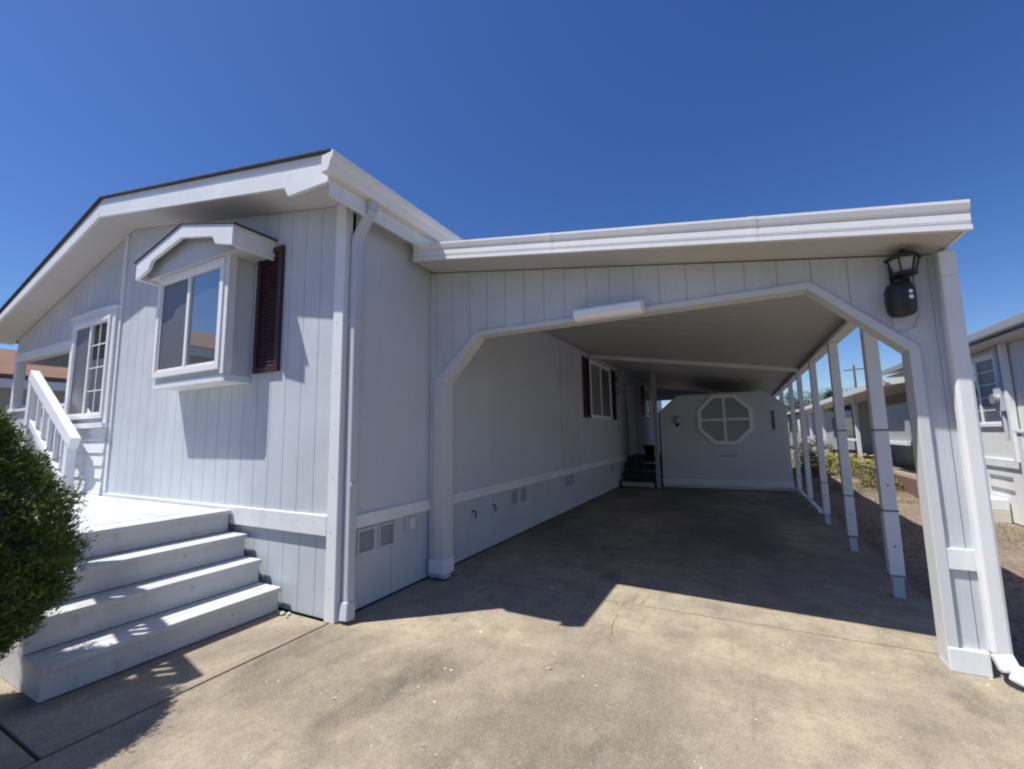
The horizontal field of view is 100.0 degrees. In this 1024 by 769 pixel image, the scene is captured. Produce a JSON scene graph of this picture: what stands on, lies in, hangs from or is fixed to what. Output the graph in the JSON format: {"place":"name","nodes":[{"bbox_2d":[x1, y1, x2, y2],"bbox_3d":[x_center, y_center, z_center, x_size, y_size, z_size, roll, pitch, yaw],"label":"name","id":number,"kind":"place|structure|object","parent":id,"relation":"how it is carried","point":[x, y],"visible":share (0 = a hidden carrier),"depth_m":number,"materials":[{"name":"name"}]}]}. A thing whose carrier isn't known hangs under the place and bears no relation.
{"place":"outdoors","nodes":[
{"label":"outdoors","id":0,"kind":"place"},
{"bbox_2d":[0,348,67,421],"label":"brown roof house","id":1,"kind":"structure","parent":0,"point":[55,378],"depth_m":9.30,"materials":[{"name":"grey paint"}]},
{"bbox_2d":[5,405,25,421],"bbox_3d":[-10.154,1.035,9.453,0.034,1.100,1.400,-4,-8,27],"label":"window","id":2,"kind":"structure","parent":1,"relation":"in","point":[23,406],"depth_m":8.91,"materials":[{"name":"white glass"}]},
{"bbox_2d":[0,594,327,768],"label":"footpath","id":3,"kind":"structure","parent":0,"point":[41,730],"depth_m":2.44,"materials":[{"name":"concrete"}]},
{"bbox_2d":[0,395,97,664],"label":"conifer bush","id":4,"kind":"object","parent":3,"relation":"on","point":[30,554],"visible":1,"depth_m":2.17,"materials":[{"name":"green plant"}]},
{"bbox_2d":[0,491,280,702],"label":"front steps","id":5,"kind":"structure","parent":3,"relation":"on","point":[115,525],"depth_m":3.08,"materials":[{"name":"white paint"}]},
{"bbox_2d":[21,370,80,492],"bbox_3d":[-6.175,0.577,5.746,1.723,1.677,0.090,-4,-8,27],"label":"stair railing","id":6,"kind":"object","parent":5,"relation":"on","point":[39,392],"visible":0.76,"depth_m":5.72,"materials":[{"name":"white paint"}]},
{"bbox_2d":[278,611,290,617],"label":"pebbles","id":7,"kind":"object","parent":3,"relation":"on","point":[283,613],"visible":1,"depth_m":3.44,"materials":[{"name":"white stone"}]},
{"bbox_2d":[0,448,1017,762],"bbox_3d":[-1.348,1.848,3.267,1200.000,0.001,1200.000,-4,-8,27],"label":"ground","id":8,"kind":"structure","parent":0,"point":[862,538],"depth_m":4.38,"materials":[{"name":"brown soil"}]},
{"bbox_2d":[0,148,661,623],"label":"mobile home","id":9,"kind":"object","parent":8,"relation":"on","point":[248,346],"visible":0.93,"depth_m":4.20,"materials":[{"name":"paint"}]},
{"bbox_2d":[64,304,120,428],"bbox_3d":[-5.602,-0.208,5.674,1.420,1.580,0.083,-4,-8,27],"label":"window","id":10,"kind":"structure","parent":9,"relation":"in","point":[94,332],"depth_m":5.61,"materials":[{"name":"white plastic"}]},
{"bbox_2d":[134,221,277,391],"bbox_3d":[-3.086,-0.766,4.228,1.780,1.558,0.410,-4,-8,27],"label":"bay window","id":11,"kind":"structure","parent":9,"relation":"in","point":[203,273],"depth_m":4.11,"materials":[{"name":"paint"}]},
{"bbox_2d":[589,359,612,419],"bbox_3d":[2.120,0.166,10.196,0.034,1.300,1.740,-4,-8,27],"label":"window","id":12,"kind":"structure","parent":9,"relation":"in","point":[600,375],"depth_m":10.13,"materials":[{"name":"white plastic"}]},
{"bbox_2d":[627,384,636,453],"bbox_3d":[3.619,1.046,12.973,0.029,2.070,0.850,-4,-8,27],"label":"side door","id":13,"kind":"structure","parent":9,"relation":"in","point":[630,389],"depth_m":12.89,"materials":[{"name":"white paint"}]},
{"bbox_2d":[644,387,650,417],"bbox_3d":[4.848,0.646,15.406,0.034,1.050,0.900,-4,-8,27],"label":"window","id":14,"kind":"structure","parent":9,"relation":"in","point":[646,391],"depth_m":15.40,"materials":[{"name":"grey glass"}]},
{"bbox_2d":[784,390,804,416],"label":"conifer tree","id":15,"kind":"object","parent":8,"relation":"on","point":[787,398],"visible":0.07,"depth_m":55.38,"materials":[{"name":"green plant"}]},
{"bbox_2d":[787,388,828,412],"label":"leafy tree","id":16,"kind":"object","parent":8,"relation":"on","point":[807,400],"visible":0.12,"depth_m":49.01,"materials":[{"name":"green plant"}]},
{"bbox_2d":[787,405,854,448],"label":"house","id":17,"kind":"structure","parent":8,"relation":"on","point":[830,423],"depth_m":26.36,"materials":[{"name":"grey paint"}]},
{"bbox_2d":[797,419,801,435],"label":"window","id":18,"kind":"structure","parent":17,"relation":"in","point":[798,421],"depth_m":28.41,"materials":[{"name":"white glass"}]},
{"bbox_2d":[832,417,853,435],"bbox_3d":[20.205,2.548,25.892,1.400,1.100,0.038,-4,-8,27],"label":"window","id":19,"kind":"structure","parent":17,"relation":"in","point":[849,427],"depth_m":25.85,"materials":[{"name":"grey glass"}]},
{"bbox_2d":[824,385,853,411],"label":"leafy tree","id":20,"kind":"object","parent":8,"relation":"on","point":[831,409],"visible":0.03,"depth_m":41.26,"materials":[{"name":"green plant"}]},
{"bbox_2d":[843,365,863,387],"bbox_3d":[30.115,1.767,37.395,0.228,7.000,1.566,4,-8,-35],"label":"utility pole","id":21,"kind":"object","parent":8,"relation":"on","point":[854,376],"visible":0.43,"depth_m":37.63,"materials":[{"name":"wood"}]},
{"bbox_2d":[796,377,916,476],"bbox_3d":[14.614,1.527,16.311,4.600,3.120,16.340,-4,-8,27],"label":"neighbour porch","id":22,"kind":"object","parent":8,"relation":"on","point":[900,436],"visible":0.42,"depth_m":13.96,"materials":[{"name":"white metal"}]},
{"bbox_2d":[903,441,914,466],"bbox_3d":[11.453,1.605,12.402,0.025,1.880,0.900,-4,-8,27],"label":"door","id":23,"kind":"structure","parent":22,"relation":"in","point":[908,450],"depth_m":12.38,"materials":[{"name":"black metal"}]},
{"bbox_2d":[0,0,1023,410],"label":"sky","id":24,"kind":"structure","parent":0,"point":[490,118],"materials":[{"name":"blue"}]},
{"bbox_2d":[23,470,1023,768],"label":"driveway","id":25,"kind":"structure","parent":0,"point":[817,648],"depth_m":2.53,"materials":[{"name":"concrete"}]},
{"bbox_2d":[163,600,787,768],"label":"leaf litter","id":26,"kind":"object","parent":25,"relation":"on","point":[492,689],"visible":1,"depth_m":2.39,"materials":[{"name":"brown plant"}]},
{"bbox_2d":[621,454,661,487],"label":"back steps","id":27,"kind":"structure","parent":25,"relation":"on","point":[632,477],"depth_m":11.35,"materials":[{"name":"black paint"}]},
{"bbox_2d":[643,445,654,455],"bbox_3d":[3.892,1.859,12.145,0.350,0.288,0.345,-4,-8,27],"label":"flower pot","id":28,"kind":"object","parent":27,"relation":"on","point":[649,450],"visible":0.94,"depth_m":12.03,"materials":[{"name":"black metal"}]},
{"bbox_2d":[412,199,1023,686],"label":"carport","id":29,"kind":"object","parent":25,"relation":"on","point":[774,305],"visible":0.88,"depth_m":3.43,"materials":[{"name":"paint"}]},
{"bbox_2d":[573,300,644,322],"bbox_3d":[0.796,-0.605,3.567,0.575,0.116,0.152,-4,-8,27],"label":"strip light","id":30,"kind":"object","parent":29,"relation":"attached to","point":[628,308],"visible":1,"depth_m":3.50,"materials":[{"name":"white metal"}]},
{"bbox_2d":[884,275,920,332],"bbox_3d":[2.464,-0.532,2.701,0.188,0.396,0.172,-4,-8,27],"label":"motion sensor","id":31,"kind":"object","parent":29,"relation":"attached to","point":[901,299],"visible":0.97,"depth_m":2.66,"materials":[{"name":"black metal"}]},
{"bbox_2d":[883,249,922,284],"bbox_3d":[2.464,-0.756,2.708,0.196,0.190,0.193,-4,-8,27],"label":"wall lantern","id":32,"kind":"object","parent":29,"relation":"attached to","point":[903,264],"depth_m":2.66,"materials":[{"name":"black metal"}]},
{"bbox_2d":[658,391,794,490],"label":"storage shed","id":33,"kind":"structure","parent":25,"relation":"on","point":[736,440],"depth_m":10.37,"materials":[{"name":"paint"}]},
{"bbox_2d":[697,394,753,444],"bbox_3d":[5.163,0.847,10.433,1.210,1.210,0.034,-4,-8,27],"label":"octagon window","id":34,"kind":"structure","parent":33,"relation":"in","point":[724,419],"depth_m":10.43,"materials":[{"name":"white plastic"}]},
{"bbox_2d":[820,387,832,411],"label":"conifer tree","id":35,"kind":"object","parent":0,"point":[829,393],"visible":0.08,"depth_m":45.12,"materials":[{"name":"green plant"}]},
{"bbox_2d":[790,449,1023,667],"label":"dirt yard","id":36,"kind":"structure","parent":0,"point":[1015,608],"depth_m":5.38,"materials":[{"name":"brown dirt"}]},
{"bbox_2d":[790,435,834,461],"bbox_3d":[11.251,2.424,16.112,1.446,1.064,1.488,-4,-8,27],"label":"flowering shrub","id":37,"kind":"object","parent":36,"relation":"on","point":[811,446],"visible":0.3,"depth_m":16.00,"materials":[{"name":"green plant"}]},
{"bbox_2d":[799,447,831,476],"bbox_3d":[8.814,2.274,12.527,0.875,0.864,0.870,-4,-8,27],"label":"flowering shrub","id":38,"kind":"object","parent":36,"relation":"on","point":[811,452],"visible":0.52,"depth_m":12.46,"materials":[{"name":"green plant"}]},
{"bbox_2d":[811,451,863,466],"bbox_3d":[10.499,2.436,13.896,1.434,0.560,1.484,-4,-8,27],"label":"weed clump","id":39,"kind":"object","parent":36,"relation":"on","point":[836,459],"visible":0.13,"depth_m":13.73,"materials":[{"name":"green plant"}]},
{"bbox_2d":[810,452,874,476],"bbox_3d":[9.299,2.241,11.924,1.774,0.659,1.729,-4,-8,27],"label":"weed clump","id":40,"kind":"object","parent":36,"relation":"on","point":[855,459],"visible":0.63,"depth_m":11.73,"materials":[{"name":"green plant"}]},
{"bbox_2d":[855,475,903,490],"bbox_3d":[8.554,2.229,9.824,1.066,0.385,1.038,3,-8,-29],"label":"weed clump","id":41,"kind":"object","parent":36,"relation":"on","point":[869,479],"visible":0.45,"depth_m":9.90,"materials":[{"name":"green plant"}]},
{"bbox_2d":[850,462,918,497],"bbox_3d":[9.796,2.405,11.426,0.310,0.360,7.600,-4,-8,27],"label":"garden planter","id":42,"kind":"object","parent":36,"relation":"on","point":[909,483],"visible":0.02,"depth_m":9.32,"materials":[{"name":"brown brick"}]},
{"bbox_2d":[990,495,1011,523],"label":"concrete steps","id":43,"kind":"structure","parent":36,"relation":"on","point":[1001,510],"depth_m":6.36,"materials":[{"name":"beige paint"}]},
{"bbox_2d":[1013,430,1023,479],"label":"fence post","id":44,"kind":"object","parent":36,"relation":"on","point":[1020,436],"visible":1,"depth_m":5.21,"materials":[{"name":"white paint"}]},
{"bbox_2d":[882,312,1023,525],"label":"neighbour house","id":45,"kind":"structure","parent":0,"point":[997,354],"depth_m":6.25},
{"bbox_2d":[971,353,1003,426],"bbox_3d":[7.500,0.128,6.894,0.034,1.100,1.250,-4,-8,27],"label":"window","id":46,"kind":"structure","parent":45,"relation":"in","point":[983,369],"depth_m":6.72,"materials":[{"name":"white plastic"}]}
]}

